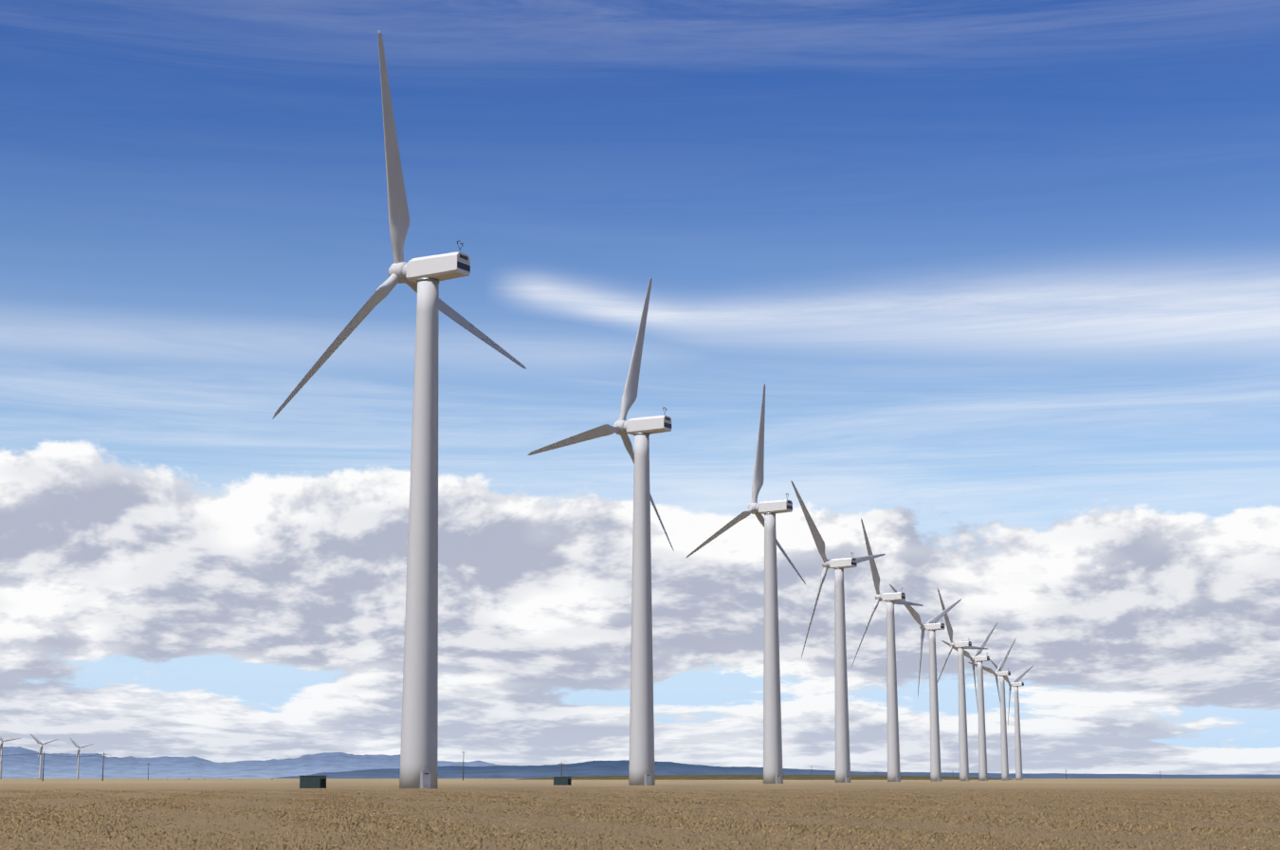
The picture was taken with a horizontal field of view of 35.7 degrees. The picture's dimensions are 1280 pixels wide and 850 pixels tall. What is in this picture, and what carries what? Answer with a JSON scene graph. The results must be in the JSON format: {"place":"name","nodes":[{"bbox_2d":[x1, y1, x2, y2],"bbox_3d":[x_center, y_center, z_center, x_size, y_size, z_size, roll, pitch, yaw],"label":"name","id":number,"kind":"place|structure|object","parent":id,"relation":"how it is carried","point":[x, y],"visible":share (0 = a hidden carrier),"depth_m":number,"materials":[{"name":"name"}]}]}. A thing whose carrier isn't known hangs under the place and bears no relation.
{"place":"outdoors","nodes":[
{"label":"outdoors","id":0,"kind":"place"},
{"bbox_2d":[0,778,1279,849],"bbox_3d":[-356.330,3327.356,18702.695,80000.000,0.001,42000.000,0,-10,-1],"label":"field ground","id":1,"kind":"structure","parent":0,"point":[476,785],"depth_m":53.77,"materials":[{"name":"brown soil"}]},
{"bbox_2d":[0,736,19,778],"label":"turbine","id":2,"kind":"object","parent":1,"relation":"on","point":[1,745],"visible":0.92,"depth_m":2635.31,"materials":[{"name":"paint"}]},
{"bbox_2d":[30,732,57,778],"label":"turbine","id":3,"kind":"object","parent":1,"relation":"on","point":[40,751],"visible":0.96,"depth_m":2886.02,"materials":[{"name":"paint"}]},
{"bbox_2d":[42,751,45,780],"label":"utility pole","id":4,"kind":"object","parent":1,"relation":"on","point":[43,765],"visible":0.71,"depth_m":717.75,"materials":[{"name":"brown wood"}]},
{"bbox_2d":[69,736,92,778],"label":"turbine","id":5,"kind":"object","parent":1,"relation":"on","point":[79,750],"visible":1,"depth_m":3190.14,"materials":[{"name":"paint"}]},
{"bbox_2d":[102,751,107,780],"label":"utility pole","id":6,"kind":"object","parent":1,"relation":"on","point":[102,765],"visible":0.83,"depth_m":723.13,"materials":[{"name":"brown wood"}]},
{"bbox_2d":[299,774,327,787],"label":"transformer","id":7,"kind":"object","parent":1,"relation":"on","point":[312,780],"visible":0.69,"depth_m":188.97,"materials":[{"name":"green"}]},
{"bbox_2d":[272,29,526,787],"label":"wind turbine","id":8,"kind":"object","parent":1,"relation":"on","point":[421,277],"visible":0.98,"depth_m":187.82,"materials":[{"name":"paint"}]},
{"bbox_2d":[552,775,571,785],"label":"transformer","id":9,"kind":"object","parent":1,"relation":"on","point":[562,779],"visible":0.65,"depth_m":274.61,"materials":[{"name":"green"}]},
{"bbox_2d":[527,275,674,785],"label":"wind turbine","id":10,"kind":"object","parent":1,"relation":"on","point":[641,767],"visible":1,"depth_m":273.30,"materials":[{"name":"paint"}]},
{"bbox_2d":[0,788,1279,849],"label":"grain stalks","id":11,"kind":"object","parent":1,"relation":"on","point":[156,802],"visible":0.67,"depth_m":48.27,"materials":[{"name":"beige plant"}]},
{"bbox_2d":[686,383,805,783],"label":"wind turbine","id":12,"kind":"object","parent":1,"relation":"on","point":[773,772],"visible":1,"depth_m":356.98,"materials":[{"name":"paint"}]},
{"bbox_2d":[790,479,885,782],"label":"wind turbine","id":13,"kind":"object","parent":1,"relation":"on","point":[842,751],"visible":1,"depth_m":451.90,"materials":[{"name":"paint"}]},
{"bbox_2d":[850,517,923,781],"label":"wind turbine","id":14,"kind":"object","parent":1,"relation":"on","point":[891,599],"visible":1,"depth_m":536.06,"materials":[{"name":"paint"}]},
{"bbox_2d":[889,584,961,781],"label":"wind turbine","id":15,"kind":"object","parent":1,"relation":"on","point":[931,625],"visible":0.96,"depth_m":642.55,"materials":[{"name":"paint"}]},
{"bbox_2d":[937,587,987,780],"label":"wind turbine","id":16,"kind":"object","parent":1,"relation":"on","point":[960,646],"visible":0.9,"depth_m":728.27,"materials":[{"name":"paint"}]},
{"bbox_2d":[941,621,997,780],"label":"wind turbine","id":17,"kind":"object","parent":1,"relation":"on","point":[982,760],"visible":0.96,"depth_m":814.95,"materials":[{"name":"paint"}]},
{"bbox_2d":[968,637,1016,780],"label":"wind turbine","id":18,"kind":"object","parent":1,"relation":"on","point":[1004,753],"visible":0.98,"depth_m":931.54,"materials":[{"name":"paint"}]},
{"bbox_2d":[989,658,1033,779],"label":"wind turbine","id":19,"kind":"object","parent":1,"relation":"on","point":[1015,683],"visible":0.94,"depth_m":1037.42,"materials":[{"name":"paint"}]},
{"bbox_2d":[0,746,1279,778],"bbox_3d":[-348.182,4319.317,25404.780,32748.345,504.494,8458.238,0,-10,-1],"label":"mountain range","id":20,"kind":"structure","parent":0,"point":[26,764],"depth_m":27186.35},
{"bbox_2d":[0,0,1279,774],"label":"sky","id":21,"kind":"structure","parent":0,"point":[999,280],"materials":[{"name":"blue"}]},
{"bbox_2d":[515,774,1013,779],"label":"grass strip","id":22,"kind":"object","parent":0,"point":[760,777],"depth_m":1393.86,"materials":[{"name":"green plant"}]},
{"bbox_2d":[273,759,1279,778],"bbox_3d":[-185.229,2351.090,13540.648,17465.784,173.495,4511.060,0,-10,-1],"label":"hill range","id":23,"kind":"structure","parent":0,"point":[603,768],"depth_m":14757.21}
]}

